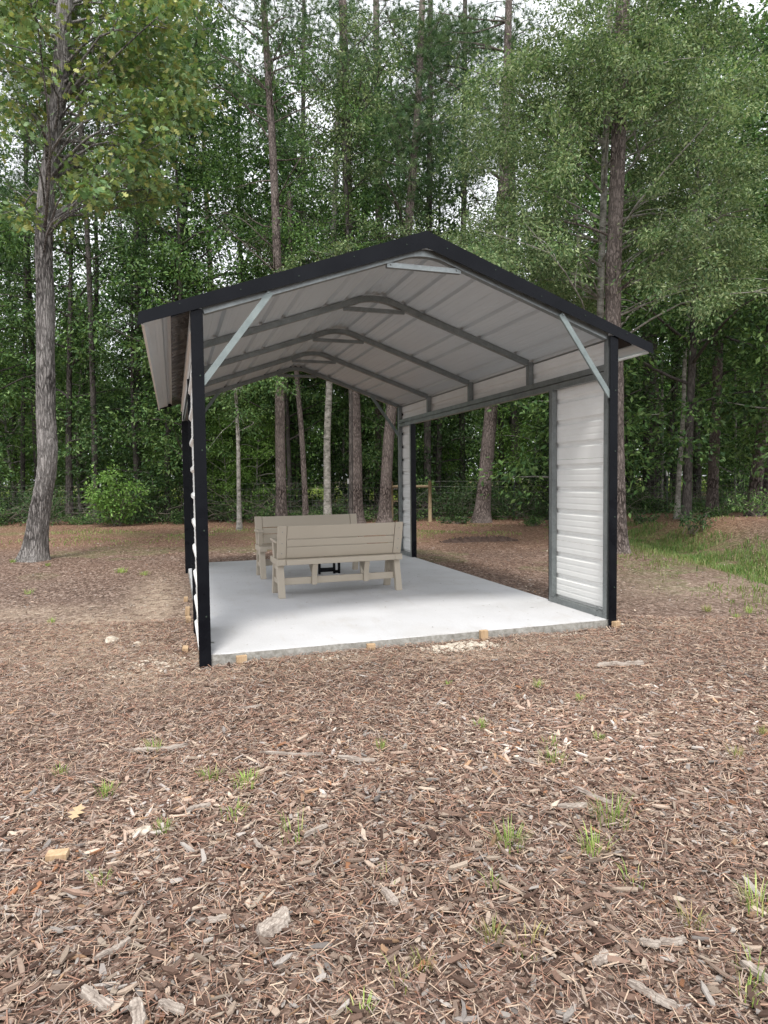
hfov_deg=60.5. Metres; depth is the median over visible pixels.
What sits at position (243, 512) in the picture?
shrub
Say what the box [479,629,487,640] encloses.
wooden stake
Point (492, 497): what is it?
shrub
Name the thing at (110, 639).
stone
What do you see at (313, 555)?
bench
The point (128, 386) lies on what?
hardwood tree
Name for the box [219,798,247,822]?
grass tuft
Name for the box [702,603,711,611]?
grass tuft
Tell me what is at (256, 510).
shrub
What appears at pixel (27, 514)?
shrub
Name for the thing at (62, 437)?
hardwood tree
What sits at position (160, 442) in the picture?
hardwood tree
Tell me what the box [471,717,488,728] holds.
grass tuft
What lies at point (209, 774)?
grass tuft
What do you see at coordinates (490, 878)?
grass tuft
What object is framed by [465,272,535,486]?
hardwood tree
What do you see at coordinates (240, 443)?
hardwood tree
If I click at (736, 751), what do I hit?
grass tuft
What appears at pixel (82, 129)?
pine tree
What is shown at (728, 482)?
shrub
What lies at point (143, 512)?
shrub
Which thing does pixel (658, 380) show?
hardwood tree
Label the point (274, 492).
shrub
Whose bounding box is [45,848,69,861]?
wood block
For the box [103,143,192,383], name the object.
pine tree
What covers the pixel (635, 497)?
shrub
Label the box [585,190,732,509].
hardwood tree
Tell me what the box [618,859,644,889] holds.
grass tuft
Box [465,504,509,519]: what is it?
shrub
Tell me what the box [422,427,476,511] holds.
hardwood tree
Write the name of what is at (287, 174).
hardwood tree
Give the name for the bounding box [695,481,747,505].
shrub
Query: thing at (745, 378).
pine tree
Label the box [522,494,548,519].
shrub
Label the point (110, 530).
sparse grass
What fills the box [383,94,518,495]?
hardwood tree
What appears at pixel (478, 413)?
hardwood tree
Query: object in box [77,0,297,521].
hardwood tree
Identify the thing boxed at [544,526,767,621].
short grass
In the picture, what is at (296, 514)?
shrub
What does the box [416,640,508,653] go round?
stone rubble
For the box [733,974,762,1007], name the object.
grass tuft
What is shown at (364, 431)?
hardwood tree
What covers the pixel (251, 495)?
shrub
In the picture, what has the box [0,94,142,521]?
hardwood tree
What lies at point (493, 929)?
grass tuft
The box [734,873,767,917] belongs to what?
grass tuft
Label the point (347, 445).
hardwood tree
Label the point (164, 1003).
wood piece
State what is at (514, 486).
wire fence
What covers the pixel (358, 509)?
pine tree
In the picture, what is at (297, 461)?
hardwood tree
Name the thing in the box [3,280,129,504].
hardwood tree
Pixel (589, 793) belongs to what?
wood piece
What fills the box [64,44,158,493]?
hardwood tree
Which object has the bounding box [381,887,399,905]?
wood piece
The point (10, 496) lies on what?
shrub
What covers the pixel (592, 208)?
hardwood tree
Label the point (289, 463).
hardwood tree
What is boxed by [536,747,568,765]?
grass tuft
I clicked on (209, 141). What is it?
pine tree
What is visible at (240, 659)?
wooden stake
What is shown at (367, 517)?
shrub
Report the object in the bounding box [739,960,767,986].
wood piece
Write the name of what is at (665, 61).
pale barked tree
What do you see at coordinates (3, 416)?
hardwood tree
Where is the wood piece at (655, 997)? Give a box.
[627,979,677,1010]
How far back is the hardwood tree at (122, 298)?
22.82 m
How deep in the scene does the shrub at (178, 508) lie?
24.21 m
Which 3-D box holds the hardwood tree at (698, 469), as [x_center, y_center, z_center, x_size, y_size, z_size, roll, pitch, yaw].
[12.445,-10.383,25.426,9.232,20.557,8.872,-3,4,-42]
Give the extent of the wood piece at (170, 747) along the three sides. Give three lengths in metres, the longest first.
0.307 x 0.046 x 0.022 m
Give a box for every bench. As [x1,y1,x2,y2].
[254,514,366,578]
[270,522,402,598]
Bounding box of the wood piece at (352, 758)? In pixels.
[337,755,378,762]
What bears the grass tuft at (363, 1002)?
on the ground at (42, 582)
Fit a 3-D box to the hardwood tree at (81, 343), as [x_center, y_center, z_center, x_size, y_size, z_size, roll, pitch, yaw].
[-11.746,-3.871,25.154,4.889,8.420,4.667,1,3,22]
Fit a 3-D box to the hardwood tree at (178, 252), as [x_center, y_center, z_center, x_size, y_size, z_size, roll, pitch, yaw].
[-6.725,-6.845,21.313,6.079,14.654,6.697,1,3,30]
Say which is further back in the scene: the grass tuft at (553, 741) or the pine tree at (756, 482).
the pine tree at (756, 482)
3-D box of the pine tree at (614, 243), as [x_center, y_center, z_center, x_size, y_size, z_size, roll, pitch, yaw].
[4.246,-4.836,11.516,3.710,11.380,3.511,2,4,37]
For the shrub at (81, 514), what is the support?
on the ground at (42, 582)
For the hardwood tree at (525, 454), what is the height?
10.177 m
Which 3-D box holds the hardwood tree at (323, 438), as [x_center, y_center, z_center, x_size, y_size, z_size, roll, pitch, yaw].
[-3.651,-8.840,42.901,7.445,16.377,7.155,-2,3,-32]
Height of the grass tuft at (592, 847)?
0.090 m
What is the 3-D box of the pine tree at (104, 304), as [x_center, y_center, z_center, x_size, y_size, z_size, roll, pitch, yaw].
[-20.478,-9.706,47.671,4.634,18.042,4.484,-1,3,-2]
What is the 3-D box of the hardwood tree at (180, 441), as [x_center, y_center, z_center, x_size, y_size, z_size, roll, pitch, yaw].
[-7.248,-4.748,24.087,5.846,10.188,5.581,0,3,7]
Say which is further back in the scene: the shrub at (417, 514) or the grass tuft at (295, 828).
the shrub at (417, 514)
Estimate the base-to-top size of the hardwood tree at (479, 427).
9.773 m
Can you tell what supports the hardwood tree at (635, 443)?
on the ground at (42, 582)
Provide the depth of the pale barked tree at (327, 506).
20.55 m
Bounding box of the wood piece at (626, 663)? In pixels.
[596,660,643,666]
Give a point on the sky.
(499, 13)
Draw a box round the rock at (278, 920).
[256,906,290,936]
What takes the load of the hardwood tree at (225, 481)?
on the ground at (42, 582)
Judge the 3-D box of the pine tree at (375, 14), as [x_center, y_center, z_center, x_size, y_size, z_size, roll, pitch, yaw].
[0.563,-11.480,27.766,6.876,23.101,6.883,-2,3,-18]
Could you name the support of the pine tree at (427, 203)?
on the ground at (42, 582)
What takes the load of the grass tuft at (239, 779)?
on the ground at (42, 582)
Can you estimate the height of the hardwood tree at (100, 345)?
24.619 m
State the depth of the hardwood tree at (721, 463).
32.94 m
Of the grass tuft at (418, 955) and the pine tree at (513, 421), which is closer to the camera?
the grass tuft at (418, 955)
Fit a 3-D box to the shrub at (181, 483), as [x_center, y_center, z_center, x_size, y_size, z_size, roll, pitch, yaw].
[-8.912,-2.060,33.147,6.252,4.900,6.041,-2,3,-23]
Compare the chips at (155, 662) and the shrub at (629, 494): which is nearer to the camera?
the chips at (155, 662)
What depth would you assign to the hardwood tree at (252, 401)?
28.14 m
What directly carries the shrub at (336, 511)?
on the ground at (42, 582)
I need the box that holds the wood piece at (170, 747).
[128,743,187,751]
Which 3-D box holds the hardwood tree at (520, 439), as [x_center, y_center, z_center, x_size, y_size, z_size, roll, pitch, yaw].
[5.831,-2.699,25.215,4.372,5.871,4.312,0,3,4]
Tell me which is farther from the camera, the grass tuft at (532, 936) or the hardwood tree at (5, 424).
the hardwood tree at (5, 424)
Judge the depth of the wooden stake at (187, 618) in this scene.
6.41 m
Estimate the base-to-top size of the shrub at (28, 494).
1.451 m
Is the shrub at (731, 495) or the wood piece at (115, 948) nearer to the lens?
the wood piece at (115, 948)
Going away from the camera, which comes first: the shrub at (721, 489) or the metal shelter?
the metal shelter
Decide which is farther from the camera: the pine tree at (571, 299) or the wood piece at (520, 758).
the pine tree at (571, 299)
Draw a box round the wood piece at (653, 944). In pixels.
[638,937,660,948]
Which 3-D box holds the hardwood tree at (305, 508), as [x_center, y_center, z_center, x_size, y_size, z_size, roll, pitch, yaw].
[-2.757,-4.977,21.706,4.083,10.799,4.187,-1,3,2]
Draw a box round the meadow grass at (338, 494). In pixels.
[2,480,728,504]
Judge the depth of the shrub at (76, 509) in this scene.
26.64 m
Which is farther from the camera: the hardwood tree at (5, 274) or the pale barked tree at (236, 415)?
the hardwood tree at (5, 274)
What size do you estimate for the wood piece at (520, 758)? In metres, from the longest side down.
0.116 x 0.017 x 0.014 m
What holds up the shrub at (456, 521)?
on the ground at (42, 582)
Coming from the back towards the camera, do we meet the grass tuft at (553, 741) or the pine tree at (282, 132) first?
the pine tree at (282, 132)
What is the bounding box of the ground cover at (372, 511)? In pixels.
[0,493,745,525]
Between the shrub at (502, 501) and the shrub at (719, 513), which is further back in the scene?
the shrub at (502, 501)
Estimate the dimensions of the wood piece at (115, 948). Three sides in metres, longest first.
0.122 x 0.024 x 0.017 m
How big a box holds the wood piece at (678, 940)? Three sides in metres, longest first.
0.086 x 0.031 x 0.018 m
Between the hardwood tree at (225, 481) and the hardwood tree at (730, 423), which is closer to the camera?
the hardwood tree at (225, 481)
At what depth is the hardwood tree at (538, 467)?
23.49 m
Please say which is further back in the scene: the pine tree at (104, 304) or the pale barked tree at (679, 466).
the pine tree at (104, 304)
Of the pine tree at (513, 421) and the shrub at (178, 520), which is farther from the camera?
the pine tree at (513, 421)
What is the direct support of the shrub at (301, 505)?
on the ground at (42, 582)
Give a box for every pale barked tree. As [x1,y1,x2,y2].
[207,374,302,529]
[261,20,405,514]
[417,0,767,546]
[635,293,754,518]
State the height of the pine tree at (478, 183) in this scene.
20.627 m
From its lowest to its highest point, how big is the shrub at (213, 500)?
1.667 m
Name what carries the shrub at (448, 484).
on the ground at (42, 582)
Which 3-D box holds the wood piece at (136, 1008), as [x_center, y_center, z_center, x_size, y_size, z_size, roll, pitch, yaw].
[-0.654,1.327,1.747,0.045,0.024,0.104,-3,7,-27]
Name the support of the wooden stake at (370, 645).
on the ground at (42, 582)
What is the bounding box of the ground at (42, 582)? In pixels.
[0,478,767,1023]
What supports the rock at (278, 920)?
on the ground at (42, 582)
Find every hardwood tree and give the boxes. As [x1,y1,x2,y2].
[0,48,86,501]
[0,69,93,485]
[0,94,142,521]
[0,129,129,497]
[0,156,59,424]
[0,161,65,496]
[0,212,63,502]
[0,228,25,461]
[0,231,34,347]
[0,309,31,491]
[0,335,83,502]
[0,381,31,499]
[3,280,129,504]
[5,320,144,510]
[18,303,146,513]
[18,335,107,501]
[25,43,145,513]
[55,271,125,468]
[56,198,180,490]
[59,236,182,523]
[60,73,258,474]
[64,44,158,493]
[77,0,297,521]
[81,160,186,497]
[90,47,237,518]
[91,231,256,506]
[110,318,145,474]
[112,301,244,504]
[119,440,182,519]
[120,267,253,500]
[140,7,339,498]
[157,391,269,506]
[177,273,337,500]
[205,408,270,518]
[206,381,312,510]
[209,392,297,494]
[211,173,368,515]
[211,174,325,489]
[212,1,374,500]
[213,397,301,515]
[230,133,371,508]
[230,382,332,504]
[234,191,339,514]
[256,0,455,513]
[286,185,423,508]
[289,387,367,500]
[291,378,396,502]
[293,32,437,502]
[296,421,321,486]
[305,388,418,499]
[312,18,486,481]
[317,235,466,506]
[363,203,517,516]
[367,407,456,500]
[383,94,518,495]
[394,410,483,491]
[416,408,498,493]
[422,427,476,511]
[454,413,529,490]
[465,270,548,499]
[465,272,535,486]
[468,397,548,501]
[476,398,636,500]
[478,78,735,518]
[480,393,567,511]
[494,0,751,491]
[494,235,637,512]
[506,162,597,498]
[526,146,722,480]
[562,145,642,368]
[564,0,767,520]
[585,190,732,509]
[600,0,767,501]
[621,249,748,495]
[623,266,681,486]
[626,306,680,488]
[635,109,764,466]
[635,251,706,484]
[640,0,767,515]
[649,224,725,500]
[651,67,767,496]
[659,301,726,489]
[675,298,765,497]
[676,0,767,460]
[678,321,765,494]
[678,334,760,492]
[688,19,767,466]
[699,212,763,428]
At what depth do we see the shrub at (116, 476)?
32.85 m
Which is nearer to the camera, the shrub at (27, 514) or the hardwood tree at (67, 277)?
the shrub at (27, 514)
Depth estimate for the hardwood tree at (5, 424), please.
29.52 m
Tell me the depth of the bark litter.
7.46 m
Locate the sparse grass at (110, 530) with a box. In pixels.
[1,515,767,549]
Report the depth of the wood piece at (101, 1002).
1.78 m
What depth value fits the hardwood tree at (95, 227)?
25.06 m
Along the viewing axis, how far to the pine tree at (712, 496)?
20.01 m
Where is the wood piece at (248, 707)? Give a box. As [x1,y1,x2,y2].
[236,704,261,709]
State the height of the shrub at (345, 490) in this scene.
3.038 m
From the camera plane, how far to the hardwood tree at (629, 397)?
24.68 m
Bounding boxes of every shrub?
[0,473,59,519]
[0,492,12,520]
[0,498,20,525]
[2,483,79,524]
[7,494,75,517]
[7,504,61,522]
[57,499,90,516]
[59,443,162,503]
[59,503,91,519]
[60,510,103,524]
[116,482,179,522]
[126,478,182,519]
[145,427,229,499]
[155,503,183,524]
[156,500,213,517]
[171,488,244,514]
[208,494,258,521]
[216,483,296,511]
[219,505,253,518]
[241,466,321,514]
[245,499,275,520]
[274,495,333,510]
[287,507,321,515]
[293,454,380,512]
[297,490,337,506]
[300,492,348,514]
[340,509,377,520]
[366,435,472,498]
[392,455,470,515]
[393,508,420,519]
[416,482,475,520]
[422,470,509,516]
[436,514,471,523]
[451,474,494,503]
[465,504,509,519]
[468,487,517,512]
[471,479,532,517]
[510,484,548,510]
[519,514,548,525]
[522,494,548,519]
[626,481,674,513]
[626,486,646,513]
[626,487,652,509]
[627,475,672,500]
[627,506,669,523]
[668,481,706,505]
[668,502,715,533]
[681,465,746,497]
[681,493,719,512]
[692,503,733,517]
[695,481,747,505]
[719,488,746,504]
[719,495,744,511]
[722,486,767,516]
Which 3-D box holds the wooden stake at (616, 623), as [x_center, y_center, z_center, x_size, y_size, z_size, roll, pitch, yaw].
[2.142,1.063,6.075,0.070,0.110,0.050,-3,4,-35]
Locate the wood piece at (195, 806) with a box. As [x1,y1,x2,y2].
[186,802,210,812]
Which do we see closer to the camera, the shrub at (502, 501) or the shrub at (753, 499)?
the shrub at (753, 499)
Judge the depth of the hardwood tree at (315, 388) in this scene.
27.60 m
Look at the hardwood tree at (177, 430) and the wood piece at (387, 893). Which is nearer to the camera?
the wood piece at (387, 893)
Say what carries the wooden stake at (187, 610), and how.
on the ground at (42, 582)
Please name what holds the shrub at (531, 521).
on the ground at (42, 582)
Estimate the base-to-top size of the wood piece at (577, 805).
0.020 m
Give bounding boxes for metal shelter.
[137,231,653,668]
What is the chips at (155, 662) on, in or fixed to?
on the ground at (42, 582)
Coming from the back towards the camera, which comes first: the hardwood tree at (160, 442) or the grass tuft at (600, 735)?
the hardwood tree at (160, 442)
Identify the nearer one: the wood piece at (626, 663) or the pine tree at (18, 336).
the wood piece at (626, 663)
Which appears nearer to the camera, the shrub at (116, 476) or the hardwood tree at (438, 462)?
the hardwood tree at (438, 462)
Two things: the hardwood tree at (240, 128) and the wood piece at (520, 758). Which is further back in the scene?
the hardwood tree at (240, 128)
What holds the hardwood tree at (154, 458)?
on the ground at (42, 582)
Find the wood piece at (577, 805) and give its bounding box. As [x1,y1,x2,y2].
[557,802,587,809]
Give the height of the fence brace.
1.440 m
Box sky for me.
[0,0,767,484]
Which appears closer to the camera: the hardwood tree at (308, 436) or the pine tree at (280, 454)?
the pine tree at (280, 454)
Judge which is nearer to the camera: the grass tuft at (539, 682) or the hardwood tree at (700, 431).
the grass tuft at (539, 682)
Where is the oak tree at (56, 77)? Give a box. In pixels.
[0,0,243,562]
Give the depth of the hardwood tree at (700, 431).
36.76 m
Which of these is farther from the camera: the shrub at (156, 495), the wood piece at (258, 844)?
the shrub at (156, 495)
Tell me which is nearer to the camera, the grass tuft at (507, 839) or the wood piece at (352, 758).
the grass tuft at (507, 839)
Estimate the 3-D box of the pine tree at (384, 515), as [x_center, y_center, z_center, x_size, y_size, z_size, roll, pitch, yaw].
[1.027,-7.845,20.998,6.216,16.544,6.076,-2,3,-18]
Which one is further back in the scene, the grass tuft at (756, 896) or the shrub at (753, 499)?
the shrub at (753, 499)
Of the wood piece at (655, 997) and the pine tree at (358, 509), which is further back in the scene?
the pine tree at (358, 509)
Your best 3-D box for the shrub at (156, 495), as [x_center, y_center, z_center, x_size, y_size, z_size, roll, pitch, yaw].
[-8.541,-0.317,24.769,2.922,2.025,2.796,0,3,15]
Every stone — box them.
[105,636,118,644]
[131,825,150,840]
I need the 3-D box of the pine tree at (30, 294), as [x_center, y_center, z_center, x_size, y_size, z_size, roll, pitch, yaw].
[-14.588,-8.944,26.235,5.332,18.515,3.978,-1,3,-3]
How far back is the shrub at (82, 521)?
22.13 m
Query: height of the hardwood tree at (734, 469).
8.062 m
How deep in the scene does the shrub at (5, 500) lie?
23.44 m
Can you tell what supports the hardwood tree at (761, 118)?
on the ground at (42, 582)
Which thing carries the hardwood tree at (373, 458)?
on the ground at (42, 582)
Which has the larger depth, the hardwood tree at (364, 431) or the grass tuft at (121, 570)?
the hardwood tree at (364, 431)
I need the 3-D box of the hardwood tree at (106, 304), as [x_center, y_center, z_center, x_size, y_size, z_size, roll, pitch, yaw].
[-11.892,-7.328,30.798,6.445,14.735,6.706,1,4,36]
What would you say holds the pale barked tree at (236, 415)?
on the ground at (42, 582)
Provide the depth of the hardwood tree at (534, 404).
17.90 m
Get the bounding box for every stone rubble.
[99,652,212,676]
[286,649,397,662]
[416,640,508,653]
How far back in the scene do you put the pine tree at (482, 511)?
20.38 m
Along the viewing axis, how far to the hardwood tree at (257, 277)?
32.03 m
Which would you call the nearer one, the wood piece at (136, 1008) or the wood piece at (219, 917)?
the wood piece at (136, 1008)
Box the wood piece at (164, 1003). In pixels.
[158,998,184,1014]
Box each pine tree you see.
[0,1,207,522]
[0,58,79,478]
[0,223,35,489]
[73,259,129,477]
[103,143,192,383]
[168,0,252,500]
[184,0,367,515]
[205,0,391,507]
[259,0,415,522]
[317,0,457,506]
[331,0,510,517]
[335,0,498,522]
[364,0,561,522]
[403,0,554,513]
[473,4,557,494]
[478,92,536,499]
[501,0,761,553]
[510,129,579,495]
[637,121,713,503]
[682,15,767,516]
[691,16,767,516]
[725,59,765,492]
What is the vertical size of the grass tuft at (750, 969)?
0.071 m
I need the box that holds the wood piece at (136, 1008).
[128,997,147,1023]
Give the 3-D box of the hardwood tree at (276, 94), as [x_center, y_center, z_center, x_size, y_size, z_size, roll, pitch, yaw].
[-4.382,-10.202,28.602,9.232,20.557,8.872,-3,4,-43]
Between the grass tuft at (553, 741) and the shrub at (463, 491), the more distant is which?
the shrub at (463, 491)
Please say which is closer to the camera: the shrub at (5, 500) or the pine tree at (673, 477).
the shrub at (5, 500)
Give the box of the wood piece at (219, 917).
[195,913,226,923]
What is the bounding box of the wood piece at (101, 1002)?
[80,984,113,1011]
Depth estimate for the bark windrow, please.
14.63 m
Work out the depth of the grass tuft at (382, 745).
3.45 m
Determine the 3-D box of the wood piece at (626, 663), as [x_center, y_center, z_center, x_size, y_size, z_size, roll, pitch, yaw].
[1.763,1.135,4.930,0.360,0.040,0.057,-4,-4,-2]
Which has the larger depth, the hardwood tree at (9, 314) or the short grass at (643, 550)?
the hardwood tree at (9, 314)
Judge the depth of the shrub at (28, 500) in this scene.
21.98 m
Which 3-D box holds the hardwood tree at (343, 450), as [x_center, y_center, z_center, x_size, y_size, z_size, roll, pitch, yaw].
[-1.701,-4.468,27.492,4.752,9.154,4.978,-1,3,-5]
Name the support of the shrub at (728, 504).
on the ground at (42, 582)
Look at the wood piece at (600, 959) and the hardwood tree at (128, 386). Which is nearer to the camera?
the wood piece at (600, 959)
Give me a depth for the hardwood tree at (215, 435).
27.56 m
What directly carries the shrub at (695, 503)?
on the ground at (42, 582)
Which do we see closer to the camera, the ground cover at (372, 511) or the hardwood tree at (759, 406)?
the hardwood tree at (759, 406)
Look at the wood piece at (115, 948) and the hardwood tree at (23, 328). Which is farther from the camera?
the hardwood tree at (23, 328)
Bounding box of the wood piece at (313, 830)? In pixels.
[304,823,327,837]
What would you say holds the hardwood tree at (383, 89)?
on the ground at (42, 582)
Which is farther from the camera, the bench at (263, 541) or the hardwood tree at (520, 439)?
the hardwood tree at (520, 439)
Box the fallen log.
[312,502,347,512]
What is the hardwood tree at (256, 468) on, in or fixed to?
on the ground at (42, 582)
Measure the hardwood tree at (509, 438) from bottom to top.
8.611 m
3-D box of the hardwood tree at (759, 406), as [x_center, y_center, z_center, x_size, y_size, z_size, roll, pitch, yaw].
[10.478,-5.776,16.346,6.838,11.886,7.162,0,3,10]
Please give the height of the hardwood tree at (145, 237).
18.262 m
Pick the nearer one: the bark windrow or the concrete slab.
the concrete slab
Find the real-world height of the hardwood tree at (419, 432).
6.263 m
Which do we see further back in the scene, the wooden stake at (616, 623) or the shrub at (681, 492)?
the shrub at (681, 492)
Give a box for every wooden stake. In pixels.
[182,645,188,653]
[185,606,189,615]
[185,616,190,622]
[236,654,246,664]
[366,643,375,649]
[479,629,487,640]
[612,621,620,628]
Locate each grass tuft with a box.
[46,763,69,776]
[88,867,111,886]
[94,777,120,798]
[114,566,128,572]
[143,738,164,751]
[153,815,177,835]
[196,764,224,780]
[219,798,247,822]
[228,768,259,789]
[278,808,314,844]
[345,988,377,1020]
[376,737,387,750]
[382,953,420,994]
[410,946,437,972]
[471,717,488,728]
[472,912,507,947]
[478,871,499,889]
[484,814,535,853]
[499,920,550,960]
[531,680,541,687]
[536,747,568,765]
[541,734,556,749]
[571,821,618,858]
[576,692,584,700]
[582,790,646,830]
[593,731,605,740]
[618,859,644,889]
[675,897,709,930]
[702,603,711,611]
[726,745,743,758]
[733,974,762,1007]
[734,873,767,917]
[734,943,764,985]
[743,606,755,612]
[755,724,767,734]
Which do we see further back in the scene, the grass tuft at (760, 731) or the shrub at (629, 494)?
the shrub at (629, 494)
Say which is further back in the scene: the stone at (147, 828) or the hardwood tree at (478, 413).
the hardwood tree at (478, 413)
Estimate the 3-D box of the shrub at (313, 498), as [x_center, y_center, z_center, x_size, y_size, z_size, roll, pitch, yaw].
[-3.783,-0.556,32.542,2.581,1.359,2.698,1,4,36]
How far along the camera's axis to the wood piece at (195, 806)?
2.85 m
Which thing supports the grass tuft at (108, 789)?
on the ground at (42, 582)
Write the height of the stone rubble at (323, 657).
0.027 m
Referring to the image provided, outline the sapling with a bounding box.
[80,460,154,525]
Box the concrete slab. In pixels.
[188,554,608,666]
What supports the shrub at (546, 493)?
on the ground at (42, 582)
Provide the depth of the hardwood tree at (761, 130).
24.49 m
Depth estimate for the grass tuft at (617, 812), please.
2.70 m
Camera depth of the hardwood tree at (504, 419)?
33.15 m
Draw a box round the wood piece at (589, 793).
[573,785,613,803]
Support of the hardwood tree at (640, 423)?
on the ground at (42, 582)
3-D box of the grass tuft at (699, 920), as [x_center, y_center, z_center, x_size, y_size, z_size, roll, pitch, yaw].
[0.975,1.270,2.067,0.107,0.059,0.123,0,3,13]
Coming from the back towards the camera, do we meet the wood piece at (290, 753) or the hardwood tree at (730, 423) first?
the hardwood tree at (730, 423)
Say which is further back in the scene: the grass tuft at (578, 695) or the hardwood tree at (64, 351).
the hardwood tree at (64, 351)
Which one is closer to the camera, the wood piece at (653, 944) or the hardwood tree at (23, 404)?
the wood piece at (653, 944)
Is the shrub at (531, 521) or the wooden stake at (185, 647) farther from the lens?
the shrub at (531, 521)
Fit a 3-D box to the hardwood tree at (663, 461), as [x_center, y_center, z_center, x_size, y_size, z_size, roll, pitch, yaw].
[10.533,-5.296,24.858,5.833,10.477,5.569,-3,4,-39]
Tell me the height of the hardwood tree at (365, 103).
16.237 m
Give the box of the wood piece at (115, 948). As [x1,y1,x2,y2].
[92,936,131,960]
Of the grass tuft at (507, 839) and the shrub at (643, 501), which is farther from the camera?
the shrub at (643, 501)
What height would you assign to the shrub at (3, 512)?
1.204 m
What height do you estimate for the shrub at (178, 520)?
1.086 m
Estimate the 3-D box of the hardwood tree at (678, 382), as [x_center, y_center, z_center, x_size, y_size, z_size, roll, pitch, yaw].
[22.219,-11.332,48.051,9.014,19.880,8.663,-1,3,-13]
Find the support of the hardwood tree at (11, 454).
on the ground at (42, 582)
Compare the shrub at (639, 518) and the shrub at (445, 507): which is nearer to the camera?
the shrub at (639, 518)
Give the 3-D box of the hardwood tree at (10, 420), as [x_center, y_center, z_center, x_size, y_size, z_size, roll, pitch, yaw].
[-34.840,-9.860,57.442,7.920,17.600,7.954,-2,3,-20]
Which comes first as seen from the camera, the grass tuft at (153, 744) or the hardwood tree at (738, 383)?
the grass tuft at (153, 744)
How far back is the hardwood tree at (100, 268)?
39.00 m
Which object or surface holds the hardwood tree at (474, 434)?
on the ground at (42, 582)
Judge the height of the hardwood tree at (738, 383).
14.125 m
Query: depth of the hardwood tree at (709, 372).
30.83 m
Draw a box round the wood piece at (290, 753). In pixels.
[260,751,323,755]
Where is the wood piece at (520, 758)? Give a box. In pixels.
[513,756,535,762]
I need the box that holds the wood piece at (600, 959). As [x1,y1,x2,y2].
[591,948,608,965]
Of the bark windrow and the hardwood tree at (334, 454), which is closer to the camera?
the bark windrow
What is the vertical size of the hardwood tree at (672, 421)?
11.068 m
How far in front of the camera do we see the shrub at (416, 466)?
32.49 m
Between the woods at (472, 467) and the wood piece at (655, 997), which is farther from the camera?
the woods at (472, 467)
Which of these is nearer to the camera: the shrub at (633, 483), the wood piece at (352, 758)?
the wood piece at (352, 758)
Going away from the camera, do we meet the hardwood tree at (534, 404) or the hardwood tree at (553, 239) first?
the hardwood tree at (534, 404)
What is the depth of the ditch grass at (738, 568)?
13.01 m
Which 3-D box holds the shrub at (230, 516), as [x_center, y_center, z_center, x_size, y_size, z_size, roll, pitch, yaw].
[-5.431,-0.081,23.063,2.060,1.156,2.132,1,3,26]
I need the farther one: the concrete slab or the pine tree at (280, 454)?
the pine tree at (280, 454)
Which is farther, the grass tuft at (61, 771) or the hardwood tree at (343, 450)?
the hardwood tree at (343, 450)
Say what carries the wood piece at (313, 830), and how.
on the ground at (42, 582)
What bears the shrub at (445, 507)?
on the ground at (42, 582)
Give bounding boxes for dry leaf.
[68,803,85,818]
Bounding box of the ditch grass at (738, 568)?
[627,520,767,587]
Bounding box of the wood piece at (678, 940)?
[660,935,686,945]
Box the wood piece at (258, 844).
[253,838,262,847]
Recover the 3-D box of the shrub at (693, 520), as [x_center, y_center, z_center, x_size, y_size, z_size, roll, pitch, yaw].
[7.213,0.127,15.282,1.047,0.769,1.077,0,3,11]
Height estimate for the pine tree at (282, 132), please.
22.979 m
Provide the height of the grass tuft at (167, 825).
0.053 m
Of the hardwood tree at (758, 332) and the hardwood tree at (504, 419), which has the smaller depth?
the hardwood tree at (758, 332)
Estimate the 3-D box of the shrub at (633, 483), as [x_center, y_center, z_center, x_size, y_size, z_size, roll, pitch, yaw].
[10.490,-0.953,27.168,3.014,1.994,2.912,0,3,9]
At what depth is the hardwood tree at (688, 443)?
16.71 m
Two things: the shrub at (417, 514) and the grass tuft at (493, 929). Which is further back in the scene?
the shrub at (417, 514)
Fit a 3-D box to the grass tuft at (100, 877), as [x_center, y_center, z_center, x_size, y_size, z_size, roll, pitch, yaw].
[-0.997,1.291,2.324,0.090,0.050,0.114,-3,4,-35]
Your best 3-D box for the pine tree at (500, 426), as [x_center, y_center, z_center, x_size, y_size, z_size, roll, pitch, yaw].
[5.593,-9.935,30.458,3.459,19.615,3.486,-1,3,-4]
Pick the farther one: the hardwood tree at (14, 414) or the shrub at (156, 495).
the hardwood tree at (14, 414)
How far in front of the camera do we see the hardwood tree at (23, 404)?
26.08 m
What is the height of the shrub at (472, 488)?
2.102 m
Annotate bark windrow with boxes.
[440,535,518,542]
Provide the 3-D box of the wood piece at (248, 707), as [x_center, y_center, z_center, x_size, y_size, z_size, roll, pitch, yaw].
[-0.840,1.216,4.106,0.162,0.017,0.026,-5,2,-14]
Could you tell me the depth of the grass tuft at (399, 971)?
1.88 m
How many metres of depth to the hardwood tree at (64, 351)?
32.32 m
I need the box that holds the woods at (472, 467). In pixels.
[1,363,749,490]
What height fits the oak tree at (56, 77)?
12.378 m
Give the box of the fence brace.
[391,481,431,521]
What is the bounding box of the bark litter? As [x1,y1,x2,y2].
[0,511,767,736]
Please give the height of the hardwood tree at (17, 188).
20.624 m

